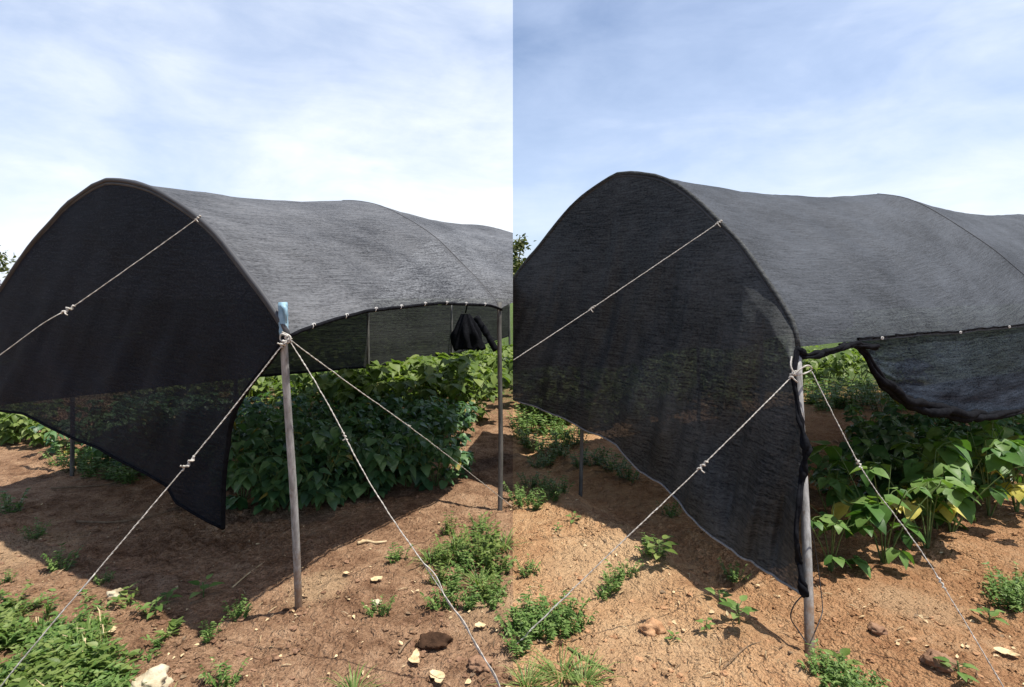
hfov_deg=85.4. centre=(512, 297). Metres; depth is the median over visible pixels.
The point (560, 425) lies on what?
weed
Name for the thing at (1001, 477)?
bean plant
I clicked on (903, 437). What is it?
bean plant
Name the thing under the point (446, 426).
bean plant
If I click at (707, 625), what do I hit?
seedling
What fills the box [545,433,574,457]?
weed
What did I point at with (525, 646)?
weed
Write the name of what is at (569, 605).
weed
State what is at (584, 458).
weed
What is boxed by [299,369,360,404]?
bean plant
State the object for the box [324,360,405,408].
bean plant
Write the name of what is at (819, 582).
wire
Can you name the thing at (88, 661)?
ground cover
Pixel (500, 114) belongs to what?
sky
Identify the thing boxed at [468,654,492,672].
clod
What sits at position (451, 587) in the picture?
weed
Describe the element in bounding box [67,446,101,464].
weed
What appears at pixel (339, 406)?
bean plant
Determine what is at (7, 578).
weed
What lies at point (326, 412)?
bean plant
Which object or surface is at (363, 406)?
bean plant
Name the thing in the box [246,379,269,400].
bean plant
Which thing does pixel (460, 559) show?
weed
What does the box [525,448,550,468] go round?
weed
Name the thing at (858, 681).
weed
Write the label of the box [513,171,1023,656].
shade tunnel
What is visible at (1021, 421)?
bean plant
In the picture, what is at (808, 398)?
weed
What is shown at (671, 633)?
seedling
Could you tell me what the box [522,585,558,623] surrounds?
weed
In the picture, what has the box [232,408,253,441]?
bean plant
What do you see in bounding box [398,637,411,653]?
twig
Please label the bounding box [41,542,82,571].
weed
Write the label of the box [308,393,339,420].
bean plant
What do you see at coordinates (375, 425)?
bean plant
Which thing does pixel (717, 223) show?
guy rope
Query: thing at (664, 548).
seedling
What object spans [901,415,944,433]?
bean plant
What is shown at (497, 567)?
weed
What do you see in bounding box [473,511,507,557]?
weed
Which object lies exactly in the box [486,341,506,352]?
bean plant
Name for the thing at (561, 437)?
weed
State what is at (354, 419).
bean plant
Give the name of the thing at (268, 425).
bean plant
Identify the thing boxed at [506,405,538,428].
weed
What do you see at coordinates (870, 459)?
bean plant
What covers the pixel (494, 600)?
weed
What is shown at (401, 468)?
bean plant
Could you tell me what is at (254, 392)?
bean plant
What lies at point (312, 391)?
bean plant
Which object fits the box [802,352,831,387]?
bean plant
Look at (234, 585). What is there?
twig
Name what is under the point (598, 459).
weed
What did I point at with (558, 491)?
weed
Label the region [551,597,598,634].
weed
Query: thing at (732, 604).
seedling
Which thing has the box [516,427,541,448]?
weed
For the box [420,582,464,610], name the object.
weed
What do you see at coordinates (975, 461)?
bean plant
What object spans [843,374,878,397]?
weed
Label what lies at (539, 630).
weed
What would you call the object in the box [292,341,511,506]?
guy rope
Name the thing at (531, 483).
weed
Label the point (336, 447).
bean plant
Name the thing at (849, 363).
bean plant
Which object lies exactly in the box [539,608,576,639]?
weed
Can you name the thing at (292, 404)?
bean plant
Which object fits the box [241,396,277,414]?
bean plant
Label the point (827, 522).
bean plant
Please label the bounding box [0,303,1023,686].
ground
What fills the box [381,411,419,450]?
bean plant
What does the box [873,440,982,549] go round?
bean plant
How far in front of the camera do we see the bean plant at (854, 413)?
5.75 m
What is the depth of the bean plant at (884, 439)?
4.44 m
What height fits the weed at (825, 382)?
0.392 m
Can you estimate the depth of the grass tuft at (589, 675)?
2.16 m
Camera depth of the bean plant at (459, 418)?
5.58 m
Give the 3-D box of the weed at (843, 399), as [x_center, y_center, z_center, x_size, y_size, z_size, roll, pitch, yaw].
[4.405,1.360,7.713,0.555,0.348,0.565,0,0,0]
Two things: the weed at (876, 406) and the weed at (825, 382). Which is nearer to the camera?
the weed at (876, 406)
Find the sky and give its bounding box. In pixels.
[0,0,1023,283]
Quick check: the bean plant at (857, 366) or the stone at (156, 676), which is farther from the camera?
the bean plant at (857, 366)
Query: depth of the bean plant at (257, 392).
8.37 m
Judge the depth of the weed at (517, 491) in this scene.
4.16 m
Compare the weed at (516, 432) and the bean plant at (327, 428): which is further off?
the weed at (516, 432)
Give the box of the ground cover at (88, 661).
[0,579,185,686]
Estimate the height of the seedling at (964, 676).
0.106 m
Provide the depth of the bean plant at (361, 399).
5.89 m
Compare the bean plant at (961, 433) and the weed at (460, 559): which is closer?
the weed at (460, 559)
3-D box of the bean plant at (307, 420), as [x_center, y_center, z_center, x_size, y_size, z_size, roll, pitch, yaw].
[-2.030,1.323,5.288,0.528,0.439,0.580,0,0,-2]
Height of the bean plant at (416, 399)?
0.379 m
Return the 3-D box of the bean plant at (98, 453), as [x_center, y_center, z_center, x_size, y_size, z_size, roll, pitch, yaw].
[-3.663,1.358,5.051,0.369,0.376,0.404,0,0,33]
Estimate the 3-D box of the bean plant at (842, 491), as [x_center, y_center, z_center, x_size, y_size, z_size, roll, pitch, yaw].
[2.098,1.254,3.610,0.450,0.586,0.574,0,0,-4]
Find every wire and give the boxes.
[790,596,807,643]
[811,526,822,632]
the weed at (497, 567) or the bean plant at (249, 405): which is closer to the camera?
the weed at (497, 567)
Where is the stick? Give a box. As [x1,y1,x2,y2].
[357,539,386,544]
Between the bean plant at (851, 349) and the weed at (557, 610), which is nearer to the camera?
the weed at (557, 610)
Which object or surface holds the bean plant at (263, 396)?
on the ground at (22, 467)
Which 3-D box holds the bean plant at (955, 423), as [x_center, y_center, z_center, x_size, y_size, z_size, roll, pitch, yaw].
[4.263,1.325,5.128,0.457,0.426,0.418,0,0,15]
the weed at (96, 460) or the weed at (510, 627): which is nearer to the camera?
the weed at (510, 627)
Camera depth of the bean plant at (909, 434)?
4.49 m
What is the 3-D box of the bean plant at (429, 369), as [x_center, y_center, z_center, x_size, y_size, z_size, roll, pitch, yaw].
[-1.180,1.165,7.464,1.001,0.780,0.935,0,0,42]
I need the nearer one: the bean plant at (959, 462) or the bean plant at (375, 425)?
the bean plant at (959, 462)
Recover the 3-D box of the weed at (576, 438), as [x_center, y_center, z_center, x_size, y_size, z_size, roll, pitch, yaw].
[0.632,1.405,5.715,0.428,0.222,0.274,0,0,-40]
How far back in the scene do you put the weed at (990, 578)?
2.84 m
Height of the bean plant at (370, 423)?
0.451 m
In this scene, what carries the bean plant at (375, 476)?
on the ground at (22, 467)
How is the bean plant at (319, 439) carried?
on the ground at (22, 467)
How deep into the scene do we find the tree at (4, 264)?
15.04 m
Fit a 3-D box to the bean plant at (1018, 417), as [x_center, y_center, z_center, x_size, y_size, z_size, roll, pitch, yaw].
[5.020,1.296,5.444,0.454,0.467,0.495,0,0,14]
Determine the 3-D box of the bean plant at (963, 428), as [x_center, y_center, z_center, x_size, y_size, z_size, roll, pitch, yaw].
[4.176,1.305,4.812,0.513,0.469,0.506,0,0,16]
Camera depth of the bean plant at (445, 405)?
6.32 m
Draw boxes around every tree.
[0,245,15,284]
[513,233,536,275]
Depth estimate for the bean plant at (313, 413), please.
6.04 m
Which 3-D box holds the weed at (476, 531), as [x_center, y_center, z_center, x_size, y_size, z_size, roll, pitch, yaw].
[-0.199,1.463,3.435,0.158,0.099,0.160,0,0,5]
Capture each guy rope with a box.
[0,215,201,354]
[0,339,286,686]
[283,334,499,686]
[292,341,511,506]
[514,220,722,359]
[517,370,797,643]
[812,372,1003,686]
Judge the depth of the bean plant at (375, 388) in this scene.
6.86 m
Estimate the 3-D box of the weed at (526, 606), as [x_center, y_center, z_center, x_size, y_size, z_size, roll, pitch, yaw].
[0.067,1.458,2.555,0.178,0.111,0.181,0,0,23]
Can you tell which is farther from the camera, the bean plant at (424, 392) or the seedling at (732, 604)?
the bean plant at (424, 392)
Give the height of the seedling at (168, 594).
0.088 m
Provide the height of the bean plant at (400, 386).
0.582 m
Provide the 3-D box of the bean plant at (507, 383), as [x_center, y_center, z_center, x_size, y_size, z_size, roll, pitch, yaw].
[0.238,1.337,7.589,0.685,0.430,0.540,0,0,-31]
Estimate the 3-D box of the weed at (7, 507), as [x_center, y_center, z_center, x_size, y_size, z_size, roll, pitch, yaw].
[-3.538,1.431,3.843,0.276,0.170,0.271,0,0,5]
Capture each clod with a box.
[415,631,452,652]
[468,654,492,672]
[639,617,666,636]
[867,621,887,635]
[919,648,960,672]
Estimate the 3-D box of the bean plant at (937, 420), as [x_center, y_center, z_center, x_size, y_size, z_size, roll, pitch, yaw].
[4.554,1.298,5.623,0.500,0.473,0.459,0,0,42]
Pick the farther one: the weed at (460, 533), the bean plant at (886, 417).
the bean plant at (886, 417)
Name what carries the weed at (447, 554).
on the ground at (22, 467)
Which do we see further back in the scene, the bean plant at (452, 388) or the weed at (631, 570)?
the bean plant at (452, 388)
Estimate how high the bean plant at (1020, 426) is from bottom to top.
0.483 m
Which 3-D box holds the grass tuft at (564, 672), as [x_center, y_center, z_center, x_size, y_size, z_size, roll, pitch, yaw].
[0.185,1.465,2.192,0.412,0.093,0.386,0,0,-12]
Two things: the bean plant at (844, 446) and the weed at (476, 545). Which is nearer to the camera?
the weed at (476, 545)
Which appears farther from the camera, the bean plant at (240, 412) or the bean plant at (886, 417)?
the bean plant at (240, 412)
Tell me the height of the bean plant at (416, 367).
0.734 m
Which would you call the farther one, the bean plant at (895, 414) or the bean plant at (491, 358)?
the bean plant at (491, 358)
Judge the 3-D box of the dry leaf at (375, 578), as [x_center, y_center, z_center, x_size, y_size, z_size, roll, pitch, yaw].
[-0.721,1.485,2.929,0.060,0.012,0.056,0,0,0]
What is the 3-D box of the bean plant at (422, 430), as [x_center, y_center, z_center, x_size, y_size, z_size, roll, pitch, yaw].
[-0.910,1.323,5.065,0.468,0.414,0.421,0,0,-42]
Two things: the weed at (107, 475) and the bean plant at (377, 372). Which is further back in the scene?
the bean plant at (377, 372)
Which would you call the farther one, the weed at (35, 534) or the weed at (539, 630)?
the weed at (35, 534)
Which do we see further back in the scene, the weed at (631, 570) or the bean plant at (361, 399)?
the bean plant at (361, 399)
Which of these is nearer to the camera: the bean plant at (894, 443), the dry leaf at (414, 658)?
the dry leaf at (414, 658)
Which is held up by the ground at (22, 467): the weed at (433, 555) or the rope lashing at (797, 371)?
the weed at (433, 555)
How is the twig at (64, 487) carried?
on the ground at (22, 467)
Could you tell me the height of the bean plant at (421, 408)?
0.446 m
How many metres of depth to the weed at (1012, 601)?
2.69 m
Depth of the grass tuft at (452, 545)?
3.28 m
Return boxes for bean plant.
[0,412,44,440]
[0,413,10,441]
[0,413,41,444]
[21,421,52,447]
[28,424,78,452]
[81,443,102,455]
[86,445,114,466]
[226,422,282,490]
[226,439,286,509]
[230,422,246,449]
[230,428,240,459]
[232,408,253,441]
[232,445,307,514]
[234,416,299,440]
[236,415,275,448]
[238,403,246,416]
[238,437,286,487]
[239,403,251,411]
[240,393,270,414]
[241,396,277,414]
[244,427,300,459]
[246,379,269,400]
[246,401,283,420]
[247,381,259,397]
[248,406,308,446]
[251,422,334,500]
[252,376,273,395]
[252,408,283,431]
[252,431,318,468]
[257,375,299,406]
[258,390,281,413]
[263,401,295,423]
[270,382,324,417]
[274,372,325,406]
[274,418,325,446]
[275,413,331,440]
[277,389,308,414]
[282,437,324,465]
[282,442,354,510]
[293,405,320,428]
[295,371,360,396]
[295,421,340,461]
[298,401,329,425]
[298,429,373,503]
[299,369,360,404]
[301,403,339,427]
[306,360,382,404]
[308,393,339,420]
[312,434,372,480]
[314,407,345,421]
[319,379,395,411]
[321,403,358,418]
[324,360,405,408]
[324,411,360,440]
[329,396,370,432]
[329,426,404,502]
[338,395,369,410]
[339,411,403,443]
[341,430,405,494]
[344,413,400,445]
[349,399,406,426]
[352,398,383,416]
[356,376,390,396]
[357,377,399,401]
[358,426,406,470]
[363,377,419,416]
[366,421,409,461]
[367,389,404,419]
[368,359,426,398]
[372,420,437,486]
[374,408,402,427]
[378,356,447,397]
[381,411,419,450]
[383,402,438,420]
[389,393,414,412]
[390,396,438,419]
[393,355,470,400]
[394,440,431,479]
[396,418,436,448]
[402,358,483,404]
[403,433,470,490]
[404,378,474,416]
[405,352,453,392]
[406,411,428,444]
[409,353,460,390]
[409,398,445,432]
[410,395,431,406]
[417,407,459,452]
[418,403,472,446]
[419,410,449,438]
[425,370,510,417]
[429,359,476,394]
[431,399,464,430]
[435,394,464,411]
[438,443,475,477]
[447,403,478,438]
[450,349,505,389]
[458,400,477,427]
[464,368,512,408]
[465,344,512,388]
[471,347,512,369]
[473,364,512,400]
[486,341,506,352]
[504,379,529,408]
[508,360,512,373]
[538,410,569,424]
[802,348,852,387]
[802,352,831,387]
[807,359,823,376]
[807,446,853,501]
[808,447,881,518]
[809,440,968,569]
[810,503,877,577]
[811,348,860,379]
[831,353,869,386]
[839,439,923,496]
[841,350,872,385]
[841,404,891,441]
[841,407,906,448]
[847,427,971,517]
[849,429,893,438]
[852,431,915,462]
[861,446,936,500]
[863,425,914,481]
[868,427,927,450]
[870,465,904,501]
[871,398,936,424]
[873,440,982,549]
[876,413,920,433]
[878,415,919,425]
[878,425,902,464]
[887,412,903,421]
[888,430,924,437]
[890,405,965,430]
[890,437,1023,531]
[891,435,974,468]
[892,430,958,462]
[897,446,974,528]
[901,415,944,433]
[926,419,1023,501]
[935,426,1002,484]
[936,418,990,426]
[936,454,995,501]
[942,418,964,428]
[943,420,986,433]
[952,425,1018,476]
[953,431,995,486]
[958,419,1020,466]
[958,452,990,471]
[959,451,984,471]
[960,422,1023,515]
[966,428,1023,511]
[974,416,1023,483]
[994,424,1023,433]
[994,471,1015,481]
[996,418,1023,434]
[1008,414,1023,428]
[1008,419,1023,431]
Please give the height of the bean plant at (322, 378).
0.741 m
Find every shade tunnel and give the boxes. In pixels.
[0,178,512,610]
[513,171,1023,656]
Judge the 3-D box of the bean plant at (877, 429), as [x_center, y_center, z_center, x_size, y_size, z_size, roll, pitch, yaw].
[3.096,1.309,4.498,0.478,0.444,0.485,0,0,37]
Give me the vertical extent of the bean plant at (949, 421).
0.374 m
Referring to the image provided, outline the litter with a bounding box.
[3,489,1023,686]
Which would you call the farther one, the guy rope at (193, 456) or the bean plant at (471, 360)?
the bean plant at (471, 360)
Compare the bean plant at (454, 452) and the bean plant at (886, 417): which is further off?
the bean plant at (886, 417)
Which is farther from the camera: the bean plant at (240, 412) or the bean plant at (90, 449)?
the bean plant at (240, 412)
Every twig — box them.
[50,478,129,488]
[76,507,179,522]
[232,562,263,587]
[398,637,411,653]
[567,647,613,673]
[723,641,760,667]
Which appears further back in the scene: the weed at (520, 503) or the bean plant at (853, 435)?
the bean plant at (853, 435)
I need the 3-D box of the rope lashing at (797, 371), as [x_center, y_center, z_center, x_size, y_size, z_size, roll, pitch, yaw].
[1.364,0.319,2.610,0.132,0.088,0.045,0,0,-11]
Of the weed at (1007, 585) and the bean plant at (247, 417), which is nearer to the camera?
the weed at (1007, 585)
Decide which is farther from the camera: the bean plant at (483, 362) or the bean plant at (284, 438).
the bean plant at (483, 362)
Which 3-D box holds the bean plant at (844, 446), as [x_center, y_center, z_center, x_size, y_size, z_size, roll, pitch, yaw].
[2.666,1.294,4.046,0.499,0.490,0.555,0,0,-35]
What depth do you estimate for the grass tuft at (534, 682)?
2.16 m
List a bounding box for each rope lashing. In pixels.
[279,331,291,343]
[790,356,812,375]
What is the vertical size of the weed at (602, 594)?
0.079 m
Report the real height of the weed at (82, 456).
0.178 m
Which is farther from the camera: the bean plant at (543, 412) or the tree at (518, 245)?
the tree at (518, 245)
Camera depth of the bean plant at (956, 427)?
4.96 m
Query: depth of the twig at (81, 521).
3.72 m
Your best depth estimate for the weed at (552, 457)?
5.11 m
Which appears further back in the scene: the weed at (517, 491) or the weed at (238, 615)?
the weed at (517, 491)
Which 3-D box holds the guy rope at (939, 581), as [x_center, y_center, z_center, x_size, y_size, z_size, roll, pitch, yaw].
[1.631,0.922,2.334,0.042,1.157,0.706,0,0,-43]
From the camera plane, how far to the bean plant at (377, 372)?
7.37 m
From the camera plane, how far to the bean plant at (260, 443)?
4.26 m
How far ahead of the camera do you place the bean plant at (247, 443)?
4.31 m
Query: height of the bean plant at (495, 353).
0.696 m
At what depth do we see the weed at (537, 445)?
5.56 m
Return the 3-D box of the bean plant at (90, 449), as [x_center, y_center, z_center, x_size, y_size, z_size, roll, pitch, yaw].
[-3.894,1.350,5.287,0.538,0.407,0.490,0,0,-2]
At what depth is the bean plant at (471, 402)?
6.52 m
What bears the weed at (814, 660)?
on the ground at (22, 467)
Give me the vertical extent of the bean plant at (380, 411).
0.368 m
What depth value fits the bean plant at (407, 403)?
6.29 m
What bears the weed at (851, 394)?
on the ground at (22, 467)
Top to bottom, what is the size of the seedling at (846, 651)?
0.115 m
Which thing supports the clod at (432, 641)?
on the ground at (22, 467)
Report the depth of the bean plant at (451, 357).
8.98 m
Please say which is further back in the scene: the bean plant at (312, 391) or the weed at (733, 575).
the bean plant at (312, 391)
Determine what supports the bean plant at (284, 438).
on the ground at (22, 467)
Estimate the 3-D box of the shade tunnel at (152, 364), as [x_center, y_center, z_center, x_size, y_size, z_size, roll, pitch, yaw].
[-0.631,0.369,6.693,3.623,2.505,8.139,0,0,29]
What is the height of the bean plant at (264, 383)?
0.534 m
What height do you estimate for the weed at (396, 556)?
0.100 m
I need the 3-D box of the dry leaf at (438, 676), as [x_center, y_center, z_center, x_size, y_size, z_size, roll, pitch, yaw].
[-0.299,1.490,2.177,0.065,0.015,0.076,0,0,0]
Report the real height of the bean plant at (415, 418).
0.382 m
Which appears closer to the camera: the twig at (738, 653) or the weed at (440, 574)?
the twig at (738, 653)
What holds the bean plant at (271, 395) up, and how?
on the ground at (22, 467)
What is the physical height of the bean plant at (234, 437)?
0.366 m
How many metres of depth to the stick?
3.38 m
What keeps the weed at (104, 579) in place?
on the ground at (22, 467)
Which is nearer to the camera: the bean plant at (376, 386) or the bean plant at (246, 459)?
the bean plant at (246, 459)
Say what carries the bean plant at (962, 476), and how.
on the ground at (22, 467)
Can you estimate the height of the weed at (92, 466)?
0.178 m
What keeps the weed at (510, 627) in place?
on the ground at (22, 467)
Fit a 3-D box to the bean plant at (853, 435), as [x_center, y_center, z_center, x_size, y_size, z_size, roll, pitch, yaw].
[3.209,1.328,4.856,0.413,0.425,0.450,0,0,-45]
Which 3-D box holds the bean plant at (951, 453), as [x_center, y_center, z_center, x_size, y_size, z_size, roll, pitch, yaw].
[2.663,1.205,3.756,0.732,0.685,0.497,0,0,19]
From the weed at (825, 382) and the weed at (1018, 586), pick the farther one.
the weed at (825, 382)
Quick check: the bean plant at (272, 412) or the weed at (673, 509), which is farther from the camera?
the bean plant at (272, 412)
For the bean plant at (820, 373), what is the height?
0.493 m
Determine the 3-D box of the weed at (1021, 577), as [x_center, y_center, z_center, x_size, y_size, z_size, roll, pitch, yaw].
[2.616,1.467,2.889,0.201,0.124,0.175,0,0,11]
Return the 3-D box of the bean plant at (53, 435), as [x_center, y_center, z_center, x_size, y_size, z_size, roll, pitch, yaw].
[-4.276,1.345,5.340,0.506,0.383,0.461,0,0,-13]
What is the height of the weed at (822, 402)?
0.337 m
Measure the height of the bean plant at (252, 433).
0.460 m
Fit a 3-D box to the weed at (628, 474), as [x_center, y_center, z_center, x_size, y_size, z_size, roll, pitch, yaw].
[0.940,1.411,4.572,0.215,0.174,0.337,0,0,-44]
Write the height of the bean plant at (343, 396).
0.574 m
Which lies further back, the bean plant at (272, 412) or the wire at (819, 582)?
the bean plant at (272, 412)
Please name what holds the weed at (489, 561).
on the ground at (22, 467)
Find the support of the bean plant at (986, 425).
on the ground at (22, 467)
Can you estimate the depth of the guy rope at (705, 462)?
2.44 m
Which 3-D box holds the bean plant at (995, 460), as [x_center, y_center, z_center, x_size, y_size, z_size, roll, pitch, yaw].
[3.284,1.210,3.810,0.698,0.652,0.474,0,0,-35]
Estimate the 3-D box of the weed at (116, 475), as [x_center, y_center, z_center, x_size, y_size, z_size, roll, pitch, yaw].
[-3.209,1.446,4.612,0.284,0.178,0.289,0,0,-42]
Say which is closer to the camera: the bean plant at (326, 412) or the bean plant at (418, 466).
the bean plant at (418, 466)
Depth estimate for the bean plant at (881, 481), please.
4.06 m
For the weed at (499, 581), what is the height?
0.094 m
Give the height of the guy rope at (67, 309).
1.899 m
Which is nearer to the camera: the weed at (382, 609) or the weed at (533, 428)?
the weed at (382, 609)
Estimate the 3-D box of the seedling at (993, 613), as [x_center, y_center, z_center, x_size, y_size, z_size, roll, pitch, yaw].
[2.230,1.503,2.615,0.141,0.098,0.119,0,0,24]
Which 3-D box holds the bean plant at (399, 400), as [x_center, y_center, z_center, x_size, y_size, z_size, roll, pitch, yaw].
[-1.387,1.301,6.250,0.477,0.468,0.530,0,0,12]
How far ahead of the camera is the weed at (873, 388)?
8.32 m
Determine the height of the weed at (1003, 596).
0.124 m
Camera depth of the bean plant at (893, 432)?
4.58 m
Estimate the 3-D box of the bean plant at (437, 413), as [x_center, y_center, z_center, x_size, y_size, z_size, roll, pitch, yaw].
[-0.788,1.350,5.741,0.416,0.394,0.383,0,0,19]
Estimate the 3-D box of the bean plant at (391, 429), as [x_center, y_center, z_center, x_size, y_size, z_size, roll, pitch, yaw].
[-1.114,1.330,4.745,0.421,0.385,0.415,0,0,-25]
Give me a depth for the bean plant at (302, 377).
7.27 m
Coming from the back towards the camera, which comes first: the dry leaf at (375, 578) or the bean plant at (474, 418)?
the bean plant at (474, 418)
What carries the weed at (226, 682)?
on the ground at (22, 467)
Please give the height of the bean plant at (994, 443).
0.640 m
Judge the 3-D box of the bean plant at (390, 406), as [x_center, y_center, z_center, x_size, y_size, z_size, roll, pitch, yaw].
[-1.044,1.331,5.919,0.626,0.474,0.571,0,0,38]
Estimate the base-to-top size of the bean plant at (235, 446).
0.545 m
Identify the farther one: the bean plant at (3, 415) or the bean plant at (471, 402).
the bean plant at (471, 402)
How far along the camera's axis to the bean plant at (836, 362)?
8.94 m
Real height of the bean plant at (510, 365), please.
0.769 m
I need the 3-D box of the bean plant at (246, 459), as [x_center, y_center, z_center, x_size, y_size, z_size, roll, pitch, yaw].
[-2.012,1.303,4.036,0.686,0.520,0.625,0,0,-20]
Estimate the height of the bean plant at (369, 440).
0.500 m
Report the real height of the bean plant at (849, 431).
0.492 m
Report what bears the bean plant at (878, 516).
on the ground at (22, 467)
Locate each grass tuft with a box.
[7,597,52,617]
[317,661,392,686]
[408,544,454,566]
[419,531,481,567]
[449,561,511,593]
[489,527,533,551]
[490,652,563,686]
[508,643,611,686]
[548,643,626,686]
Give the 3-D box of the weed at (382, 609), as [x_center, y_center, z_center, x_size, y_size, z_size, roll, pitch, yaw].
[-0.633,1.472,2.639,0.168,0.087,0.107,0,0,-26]
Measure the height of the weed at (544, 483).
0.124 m
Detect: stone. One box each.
[106,588,124,596]
[131,664,173,686]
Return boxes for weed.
[0,488,30,514]
[0,569,17,584]
[18,517,51,538]
[38,447,85,466]
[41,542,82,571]
[52,450,92,472]
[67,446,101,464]
[76,455,109,477]
[79,450,112,466]
[87,457,126,479]
[93,567,115,585]
[105,461,135,483]
[115,465,145,483]
[197,657,249,686]
[199,616,225,642]
[221,594,252,620]
[361,594,397,616]
[383,542,413,563]
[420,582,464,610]
[424,541,445,564]
[425,558,448,584]
[433,565,463,593]
[435,533,465,566]
[440,510,457,534]
[445,524,469,546]
[446,552,483,579]
[447,539,477,566]
[448,579,484,610]
[463,524,500,564]
[468,512,494,529]
[469,522,492,541]
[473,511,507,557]
[475,571,498,600]
[477,532,511,575]
[478,582,507,609]
[482,568,510,598]
[484,547,517,573]
[492,600,540,633]
[500,612,541,658]
[503,481,533,499]
[504,593,546,624]
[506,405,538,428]
[507,487,539,507]
[508,415,532,437]
[509,603,548,638]
[510,400,543,419]
[515,553,540,577]
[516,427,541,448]
[516,471,539,488]
[518,409,556,431]
[519,429,556,451]
[521,488,548,510]
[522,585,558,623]
[522,610,560,645]
[523,406,552,423]
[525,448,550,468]
[529,413,565,434]
[534,471,557,490]
[538,443,558,466]
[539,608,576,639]
[540,479,563,501]
[540,593,571,626]
[542,425,578,446]
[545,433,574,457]
[545,475,575,493]
[546,416,576,438]
[550,590,591,620]
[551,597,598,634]
[556,424,590,444]
[565,440,598,467]
[583,443,611,465]
[592,579,617,598]
[598,449,627,471]
[600,559,626,592]
[608,454,639,482]
[610,558,643,579]
[635,532,673,558]
[656,500,682,517]
[717,556,751,582]
[797,643,847,678]
[803,378,829,403]
[804,374,854,398]
[807,385,839,410]
[808,650,854,686]
[811,638,852,679]
[816,381,855,408]
[821,657,871,685]
[826,382,872,408]
[830,660,880,686]
[838,661,878,686]
[841,379,884,405]
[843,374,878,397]
[850,670,891,686]
[857,376,890,397]
[860,388,895,411]
[981,562,1020,599]
[981,575,1023,612]
[993,561,1023,590]
[994,569,1023,603]
[1002,576,1023,595]
[1005,581,1023,611]
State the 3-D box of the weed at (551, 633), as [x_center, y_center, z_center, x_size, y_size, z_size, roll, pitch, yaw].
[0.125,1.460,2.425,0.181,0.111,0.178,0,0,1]
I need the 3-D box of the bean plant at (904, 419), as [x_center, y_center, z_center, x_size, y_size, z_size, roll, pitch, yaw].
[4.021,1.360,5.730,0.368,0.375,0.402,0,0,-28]
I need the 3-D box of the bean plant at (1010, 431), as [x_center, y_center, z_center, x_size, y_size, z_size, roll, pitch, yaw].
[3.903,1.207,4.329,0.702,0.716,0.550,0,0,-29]
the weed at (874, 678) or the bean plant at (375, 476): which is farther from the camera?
the bean plant at (375, 476)
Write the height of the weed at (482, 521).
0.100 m
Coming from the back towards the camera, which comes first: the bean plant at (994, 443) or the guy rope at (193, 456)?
the bean plant at (994, 443)
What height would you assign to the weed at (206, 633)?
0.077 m
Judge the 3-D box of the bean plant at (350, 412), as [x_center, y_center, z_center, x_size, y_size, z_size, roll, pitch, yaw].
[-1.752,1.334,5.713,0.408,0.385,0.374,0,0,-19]
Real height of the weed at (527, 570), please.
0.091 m
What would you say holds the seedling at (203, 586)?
on the ground at (22, 467)
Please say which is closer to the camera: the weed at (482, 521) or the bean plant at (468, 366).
the weed at (482, 521)
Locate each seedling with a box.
[136,596,169,618]
[152,588,182,604]
[188,573,222,598]
[566,511,579,522]
[641,535,678,561]
[664,630,681,640]
[696,617,714,629]
[704,587,731,601]
[719,595,758,623]
[821,648,863,673]
[932,656,978,682]
[969,607,1009,625]
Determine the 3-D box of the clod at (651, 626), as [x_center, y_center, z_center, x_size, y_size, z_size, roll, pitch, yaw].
[0.618,1.483,2.483,0.110,0.088,0.102,0,0,-31]
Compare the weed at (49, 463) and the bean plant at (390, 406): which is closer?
the weed at (49, 463)
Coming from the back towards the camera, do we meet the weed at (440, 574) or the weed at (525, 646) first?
the weed at (440, 574)
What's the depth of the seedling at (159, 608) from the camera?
2.60 m
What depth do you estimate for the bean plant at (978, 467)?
4.12 m
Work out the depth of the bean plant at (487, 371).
8.25 m
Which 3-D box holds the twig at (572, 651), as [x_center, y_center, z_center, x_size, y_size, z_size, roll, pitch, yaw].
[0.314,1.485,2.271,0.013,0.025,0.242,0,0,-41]
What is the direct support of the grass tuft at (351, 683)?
on the ground at (22, 467)
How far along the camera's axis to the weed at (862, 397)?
7.83 m
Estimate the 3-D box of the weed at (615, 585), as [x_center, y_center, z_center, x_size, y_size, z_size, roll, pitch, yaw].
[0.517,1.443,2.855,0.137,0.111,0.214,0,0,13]
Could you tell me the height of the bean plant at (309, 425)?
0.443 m
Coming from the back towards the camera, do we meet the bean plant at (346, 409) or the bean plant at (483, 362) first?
the bean plant at (483, 362)
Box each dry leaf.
[371,576,382,580]
[408,648,419,662]
[430,669,444,682]
[475,622,485,627]
[993,647,1019,655]
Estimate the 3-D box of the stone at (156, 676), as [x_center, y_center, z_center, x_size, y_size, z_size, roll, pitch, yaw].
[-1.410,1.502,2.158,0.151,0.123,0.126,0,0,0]
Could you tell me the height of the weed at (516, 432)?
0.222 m
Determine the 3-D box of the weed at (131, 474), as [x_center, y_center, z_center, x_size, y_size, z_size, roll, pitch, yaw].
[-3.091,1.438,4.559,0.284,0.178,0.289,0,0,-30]
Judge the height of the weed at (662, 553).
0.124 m
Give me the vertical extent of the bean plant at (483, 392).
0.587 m
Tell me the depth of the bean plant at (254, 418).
5.31 m
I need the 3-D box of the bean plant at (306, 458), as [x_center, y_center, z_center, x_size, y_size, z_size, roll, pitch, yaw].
[-1.642,1.243,4.102,0.613,0.579,0.563,0,0,0]

